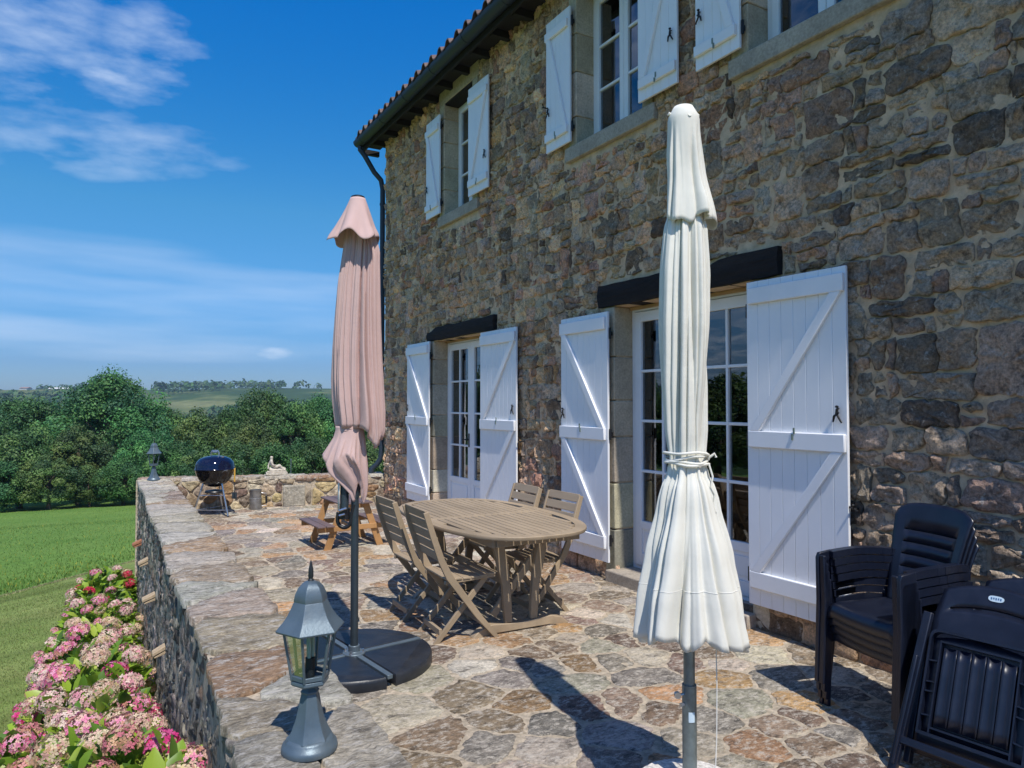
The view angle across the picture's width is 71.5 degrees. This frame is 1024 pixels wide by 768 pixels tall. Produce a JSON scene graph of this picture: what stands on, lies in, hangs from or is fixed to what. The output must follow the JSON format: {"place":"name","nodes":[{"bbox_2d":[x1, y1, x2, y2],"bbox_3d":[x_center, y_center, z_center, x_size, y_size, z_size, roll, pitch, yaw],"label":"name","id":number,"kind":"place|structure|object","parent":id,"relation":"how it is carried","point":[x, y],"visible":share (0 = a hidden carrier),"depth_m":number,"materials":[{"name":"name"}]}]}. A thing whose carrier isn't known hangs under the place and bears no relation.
{"place":"outdoors","nodes":[
{"label":"outdoors","id":0,"kind":"place"},
{"bbox_2d":[0,561,134,733],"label":"lawn","id":1,"kind":"structure","parent":0,"point":[131,566],"depth_m":11.33,"materials":[{"name":"green plant"}]},
{"bbox_2d":[0,722,61,767],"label":"hydrangea","id":2,"kind":"object","parent":1,"relation":"on","point":[15,747],"visible":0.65,"depth_m":3.93,"materials":[{"name":"pink plant"}]},
{"bbox_2d":[0,560,134,597],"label":"cut grass","id":3,"kind":"structure","parent":1,"relation":"on","point":[51,582],"depth_m":15.25,"materials":[{"name":"green plant"}]},
{"bbox_2d":[3,647,162,742],"bbox_3d":[-3.149,2.877,5.268,1.206,1.754,1.214,-1,-2,39],"label":"hydrangea","id":4,"kind":"object","parent":1,"relation":"on","point":[68,689],"visible":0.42,"depth_m":5.21,"materials":[{"name":"pink plant"}]},
{"bbox_2d":[22,616,145,709],"bbox_3d":[-4.219,3.067,7.082,1.087,1.476,1.102,-1,-2,19],"label":"hydrangea","id":5,"kind":"object","parent":1,"relation":"on","point":[62,646],"visible":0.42,"depth_m":6.98,"materials":[{"name":"pink plant"}]},
{"bbox_2d":[24,635,157,719],"bbox_3d":[-3.594,3.001,6.144,1.132,1.556,1.148,0,-2,15],"label":"hydrangea","id":6,"kind":"object","parent":1,"relation":"on","point":[127,657],"visible":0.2,"depth_m":6.21,"materials":[{"name":"pink plant"}]},
{"bbox_2d":[48,593,143,646],"bbox_3d":[-4.846,3.140,8.326,1.055,1.397,1.044,0,-2,-11],"label":"hydrangea","id":7,"kind":"object","parent":1,"relation":"on","point":[95,608],"visible":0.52,"depth_m":8.25,"materials":[{"name":"pink plant"}]},
{"bbox_2d":[61,564,137,644],"bbox_3d":[-5.605,3.189,9.847,1.099,1.381,1.067,1,-2,-30],"label":"hydrangea","id":8,"kind":"object","parent":1,"relation":"on","point":[95,581],"visible":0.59,"depth_m":9.72,"materials":[{"name":"pink plant"}]},
{"bbox_2d":[29,677,170,753],"bbox_3d":[-2.594,2.816,4.422,1.068,1.827,1.083,-1,-2,31],"label":"hydrangea","id":9,"kind":"object","parent":1,"relation":"on","point":[106,704],"visible":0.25,"depth_m":4.54,"materials":[{"name":"pink plant"}]},
{"bbox_2d":[25,710,187,767],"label":"hydrangea","id":10,"kind":"object","parent":1,"relation":"on","point":[75,733],"visible":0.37,"depth_m":3.62,"materials":[{"name":"pink plant"}]},
{"bbox_2d":[45,722,207,767],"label":"hydrangea","id":11,"kind":"object","parent":1,"relation":"on","point":[166,751],"visible":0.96,"depth_m":3.01,"materials":[{"name":"pink plant"}]},
{"bbox_2d":[170,443,218,476],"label":"shrub","id":12,"kind":"object","parent":1,"relation":"on","point":[186,467],"visible":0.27,"depth_m":40.23,"materials":[{"name":"green plant"}]},
{"bbox_2d":[213,439,261,474],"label":"shrub","id":13,"kind":"object","parent":1,"relation":"on","point":[240,454],"visible":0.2,"depth_m":40.56,"materials":[{"name":"green plant"}]},
{"bbox_2d":[134,472,384,613],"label":"garden wall","id":14,"kind":"structure","parent":1,"relation":"on","point":[318,486],"depth_m":10.91,"materials":[{"name":"beige stone"}]},
{"bbox_2d":[266,456,287,475],"bbox_3d":[-3.686,1.274,11.140,0.320,0.293,0.140,1,-2,-22],"label":"stone statue","id":15,"kind":"object","parent":14,"relation":"on","point":[278,469],"visible":1,"depth_m":11.09,"materials":[{"name":"beige stone"}]},
{"bbox_2d":[132,478,411,767],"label":"parapet wall","id":16,"kind":"structure","parent":1,"relation":"on","point":[227,694],"depth_m":3.54,"materials":[{"name":"stone"}]},
{"bbox_2d":[146,439,160,480],"bbox_3d":[-5.136,1.081,10.201,0.189,0.600,0.217,-1,-2,40],"label":"pillar lantern","id":17,"kind":"object","parent":16,"relation":"on","point":[153,450],"visible":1,"depth_m":10.16,"materials":[{"name":"grey metal"}]},
{"bbox_2d":[275,561,343,761],"bbox_3d":[-0.646,0.865,2.279,0.217,0.600,0.189,1,-2,-28],"label":"pillar lantern","id":18,"kind":"object","parent":16,"relation":"on","point":[311,616],"visible":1,"depth_m":2.24,"materials":[{"name":"grey metal"}]},
{"bbox_2d":[248,440,312,474],"bbox_3d":[-13.173,5.066,39.922,3.935,3.825,3.978,0,-2,0],"label":"shrub","id":19,"kind":"object","parent":1,"relation":"on","point":[280,454],"visible":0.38,"depth_m":39.38,"materials":[{"name":"green plant"}]},
{"bbox_2d":[283,435,328,473],"bbox_3d":[-11.278,5.006,40.828,4.061,4.117,4.090,-1,-2,24],"label":"shrub","id":20,"kind":"object","parent":1,"relation":"on","point":[313,453],"visible":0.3,"depth_m":39.94,"materials":[{"name":"green plant"}]},
{"bbox_2d":[317,434,383,472],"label":"shrub","id":21,"kind":"object","parent":1,"relation":"on","point":[372,455],"visible":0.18,"depth_m":41.03,"materials":[{"name":"green plant"}]},
{"bbox_2d":[0,498,135,594],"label":"meadow","id":22,"kind":"structure","parent":0,"point":[10,519],"depth_m":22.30,"materials":[{"name":"green plant"}]},
{"bbox_2d":[0,461,28,512],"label":"shrub","id":23,"kind":"object","parent":22,"relation":"on","point":[8,495],"visible":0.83,"depth_m":42.68,"materials":[{"name":"green plant"}]},
{"bbox_2d":[0,426,67,508],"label":"broadleaf tree","id":24,"kind":"object","parent":22,"relation":"on","point":[15,449],"visible":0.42,"depth_m":44.99,"materials":[{"name":"green plant"}]},
{"bbox_2d":[10,453,88,509],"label":"shrub","id":25,"kind":"object","parent":22,"relation":"on","point":[38,472],"visible":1,"depth_m":43.18,"materials":[{"name":"green plant"}]},
{"bbox_2d":[43,421,116,504],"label":"broadleaf tree","id":26,"kind":"object","parent":22,"relation":"on","point":[82,448],"visible":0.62,"depth_m":47.10,"materials":[{"name":"green plant"}]},
{"bbox_2d":[64,464,118,506],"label":"shrub","id":27,"kind":"object","parent":22,"relation":"on","point":[84,495],"visible":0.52,"depth_m":45.03,"materials":[{"name":"green plant"}]},
{"bbox_2d":[90,456,146,505],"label":"shrub","id":28,"kind":"object","parent":22,"relation":"on","point":[122,492],"visible":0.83,"depth_m":44.84,"materials":[{"name":"green plant"}]},
{"bbox_2d":[111,426,177,485],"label":"broadleaf tree","id":29,"kind":"object","parent":22,"relation":"on","point":[140,441],"visible":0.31,"depth_m":47.29,"materials":[{"name":"green plant"}]},
{"bbox_2d":[131,437,194,494],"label":"shrub","id":30,"kind":"object","parent":22,"relation":"on","point":[172,452],"visible":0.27,"depth_m":42.25,"materials":[{"name":"green plant"}]},
{"bbox_2d":[168,406,231,452],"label":"broadleaf tree","id":31,"kind":"object","parent":22,"relation":"on","point":[213,433],"visible":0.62,"depth_m":54.74,"materials":[{"name":"green plant"}]},
{"bbox_2d":[218,414,282,474],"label":"broadleaf tree","id":32,"kind":"object","parent":22,"relation":"on","point":[261,436],"visible":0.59,"depth_m":51.00,"materials":[{"name":"green plant"}]},
{"bbox_2d":[229,385,301,446],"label":"broadleaf tree","id":33,"kind":"object","parent":22,"relation":"on","point":[260,406],"visible":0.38,"depth_m":55.91,"materials":[{"name":"green plant"}]},
{"bbox_2d":[264,398,330,464],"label":"broadleaf tree","id":34,"kind":"object","parent":22,"relation":"on","point":[303,418],"visible":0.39,"depth_m":55.15,"materials":[{"name":"green plant"}]},
{"bbox_2d":[282,390,334,472],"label":"broadleaf tree","id":35,"kind":"object","parent":22,"relation":"on","point":[320,404],"visible":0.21,"depth_m":59.17,"materials":[{"name":"green plant"}]},
{"bbox_2d":[318,400,370,459],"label":"broadleaf tree","id":36,"kind":"object","parent":22,"relation":"on","point":[331,426],"visible":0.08,"depth_m":57.37,"materials":[{"name":"green plant"}]},
{"bbox_2d":[0,388,384,498],"bbox_3d":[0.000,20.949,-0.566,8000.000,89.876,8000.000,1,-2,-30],"label":"hills","id":37,"kind":"structure","parent":0,"point":[186,402],"depth_m":728.80,"materials":[{"name":"green plant"}]},
{"bbox_2d":[0,395,45,457],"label":"broadleaf tree","id":38,"kind":"object","parent":37,"relation":"on","point":[5,411],"visible":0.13,"depth_m":63.64,"materials":[{"name":"green plant"}]},
{"bbox_2d":[19,387,32,389],"bbox_3d":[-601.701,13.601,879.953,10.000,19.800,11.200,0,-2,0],"label":"farm building","id":39,"kind":"structure","parent":37,"relation":"on","point":[25,388],"depth_m":878.11,"materials":[{"name":"white"}]},
{"bbox_2d":[0,394,83,484],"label":"broadleaf tree","id":40,"kind":"object","parent":37,"relation":"on","point":[22,419],"visible":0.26,"depth_m":58.89,"materials":[{"name":"green plant"}]},
{"bbox_2d":[30,364,176,466],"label":"broadleaf tree","id":41,"kind":"object","parent":37,"relation":"on","point":[97,404],"visible":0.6,"depth_m":53.15,"materials":[{"name":"green plant"}]},
{"bbox_2d":[159,405,186,425],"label":"broadleaf tree","id":42,"kind":"object","parent":37,"relation":"on","point":[177,417],"visible":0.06,"depth_m":59.02,"materials":[{"name":"green plant"}]},
{"bbox_2d":[0,378,384,437],"bbox_3d":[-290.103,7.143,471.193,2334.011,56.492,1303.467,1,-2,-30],"label":"hill woods","id":43,"kind":"object","parent":37,"relation":"on","point":[174,386],"visible":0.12,"depth_m":758.96,"materials":[{"name":"green plant"}]},
{"bbox_2d":[203,404,239,473],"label":"broadleaf tree","id":44,"kind":"object","parent":37,"relation":"on","point":[224,415],"visible":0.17,"depth_m":59.14,"materials":[{"name":"green plant"}]},
{"bbox_2d":[0,0,483,389],"label":"sky","id":45,"kind":"structure","parent":0,"point":[176,176],"materials":[{"name":"blue"}]},
{"bbox_2d":[198,502,953,767],"bbox_3d":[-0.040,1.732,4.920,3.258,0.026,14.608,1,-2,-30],"label":"terrace paving","id":46,"kind":"structure","parent":0,"point":[391,713],"depth_m":4.05,"materials":[{"name":"beige stone"}]},
{"bbox_2d":[194,450,234,516],"bbox_3d":[-4.231,1.407,10.139,0.544,0.933,0.579,0,-2,0],"label":"kettle barbecue","id":47,"kind":"object","parent":46,"relation":"on","point":[214,470],"visible":0.97,"depth_m":9.97,"materials":[{"name":"metal"}]},
{"bbox_2d":[232,466,236,498],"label":"barbecue tools","id":48,"kind":"object","parent":47,"relation":"hanging from","point":[234,494],"visible":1,"depth_m":10.11,"materials":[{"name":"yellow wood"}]},
{"bbox_2d":[249,489,266,509],"bbox_3d":[-3.822,1.740,10.712,0.263,0.300,0.185,0,-2,-15],"label":"chimney starter","id":49,"kind":"object","parent":46,"relation":"on","point":[255,500],"visible":1,"depth_m":10.63,"materials":[{"name":"metal"}]},
{"bbox_2d":[283,484,304,506],"bbox_3d":[-3.383,1.734,11.044,0.330,0.330,0.080,1,-2,-22],"label":"stone block","id":50,"kind":"object","parent":46,"relation":"on","point":[293,495],"depth_m":11.01,"materials":[{"name":"beige stone"}]},
{"bbox_2d":[299,495,382,550],"bbox_3d":[-1.890,1.564,8.092,0.858,0.510,0.720,1,-2,-32],"label":"picnic table","id":51,"kind":"object","parent":46,"relation":"on","point":[320,524],"visible":0.7,"depth_m":7.97,"materials":[{"name":"orange wood"}]},
{"bbox_2d":[304,195,431,693],"bbox_3d":[-0.968,0.272,4.394,0.950,2.893,0.950,0,-2,0],"label":"pink parasol","id":52,"kind":"object","parent":46,"relation":"on","point":[367,660],"visible":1,"depth_m":4.34,"materials":[{"name":"fabric"}]},
{"bbox_2d":[373,495,457,622],"bbox_3d":[-0.728,1.299,5.419,0.545,0.896,0.442,1,-2,-29],"label":"folding chair","id":53,"kind":"object","parent":46,"relation":"on","point":[410,555],"visible":0.75,"depth_m":5.33,"materials":[{"name":"brown wood"}]},
{"bbox_2d":[402,503,498,644],"bbox_3d":[-0.432,1.286,4.934,0.545,0.896,0.442,1,-2,-27],"label":"folding chair","id":54,"kind":"object","parent":46,"relation":"on","point":[425,542],"visible":1,"depth_m":4.86,"materials":[{"name":"brown wood"}]},
{"bbox_2d":[399,498,586,638],"bbox_3d":[-0.207,1.382,5.524,1.094,0.735,1.978,1,-2,-28],"label":"dining table","id":55,"kind":"object","parent":46,"relation":"on","point":[497,526],"visible":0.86,"depth_m":5.08,"materials":[{"name":"brown wood"}]},
{"bbox_2d":[467,482,541,601],"bbox_3d":[-0.088,1.315,6.024,0.545,0.896,0.442,1,-2,-29],"label":"folding chair","id":56,"kind":"object","parent":46,"relation":"on","point":[515,494],"visible":0.45,"depth_m":6.02,"materials":[{"name":"brown wood"}]},
{"bbox_2d":[495,489,582,618],"bbox_3d":[0.204,1.302,5.525,0.545,0.896,0.442,1,-2,-31],"label":"folding chair","id":57,"kind":"object","parent":46,"relation":"on","point":[521,556],"visible":0.55,"depth_m":5.47,"materials":[{"name":"brown wood"}]},
{"bbox_2d":[353,0,1023,672],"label":"stone house","id":58,"kind":"structure","parent":46,"relation":"on","point":[865,178],"depth_m":5.32,"materials":[{"name":"stone"}]},
{"bbox_2d":[446,336,479,498],"bbox_3d":[-0.486,0.570,9.375,0.229,2.366,1.491,1,-2,-30],"label":"french door","id":59,"kind":"structure","parent":58,"relation":"in","point":[463,445],"depth_m":9.57,"materials":[{"name":"white paint"}]},
{"bbox_2d":[458,102,471,206],"bbox_3d":[-0.465,-3.070,9.489,0.178,1.550,0.826,1,-2,-30],"label":"window","id":60,"kind":"structure","parent":58,"relation":"in","point":[463,198],"depth_m":9.70,"materials":[{"name":"white paint"}]},
{"bbox_2d":[593,0,641,133],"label":"window","id":61,"kind":"structure","parent":58,"relation":"in","point":[615,22],"depth_m":6.88,"materials":[{"name":"white paint"}]},
{"bbox_2d":[630,287,748,600],"bbox_3d":[1.549,0.469,5.907,0.228,2.381,1.556,1,-2,-30],"label":"french door","id":62,"kind":"structure","parent":58,"relation":"in","point":[726,363],"depth_m":5.70,"materials":[{"name":"white paint"}]},
{"bbox_2d":[767,0,841,39],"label":"window","id":63,"kind":"structure","parent":58,"relation":"in","point":[783,15],"depth_m":5.14,"materials":[{"name":"white paint"}]},
{"bbox_2d":[633,103,749,767],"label":"white parasol","id":64,"kind":"object","parent":46,"relation":"on","point":[689,601],"visible":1,"depth_m":2.81,"materials":[{"name":"fabric"}]},
{"bbox_2d":[819,543,978,749],"bbox_3d":[1.989,1.226,3.620,0.566,0.945,0.555,0,-2,-17],"label":"plastic armchair","id":65,"kind":"object","parent":46,"relation":"on","point":[881,573],"visible":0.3,"depth_m":3.75,"materials":[{"name":"black plastic"}]},
{"bbox_2d":[818,535,977,735],"bbox_3d":[1.979,1.184,3.618,0.566,0.945,0.555,0,-2,-17],"label":"plastic armchair","id":66,"kind":"object","parent":65,"relation":"on","point":[930,591],"visible":0.29,"depth_m":3.61,"materials":[{"name":"black plastic"}]},
{"bbox_2d":[816,527,975,729],"bbox_3d":[1.970,1.142,3.616,0.566,0.945,0.555,0,-2,-17],"label":"plastic armchair","id":67,"kind":"object","parent":66,"relation":"on","point":[940,580],"visible":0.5,"depth_m":3.61,"materials":[{"name":"black plastic"}]},
{"bbox_2d":[815,503,974,723],"bbox_3d":[1.960,1.100,3.615,0.566,0.945,0.555,0,-2,-17],"label":"plastic armchair","id":68,"kind":"object","parent":67,"relation":"on","point":[884,617],"visible":0.71,"depth_m":3.65,"materials":[{"name":"black plastic"}]},
{"bbox_2d":[887,586,1023,767],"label":"folded armchair","id":69,"kind":"object","parent":46,"relation":"on","point":[962,706],"visible":1,"depth_m":3.04,"materials":[{"name":"black plastic"}]},
{"bbox_2d":[966,578,1023,621],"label":"folded armchair","id":70,"kind":"object","parent":46,"relation":"on","point":[1014,584],"visible":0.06,"depth_m":3.35,"materials":[{"name":"black plastic"}]}
]}

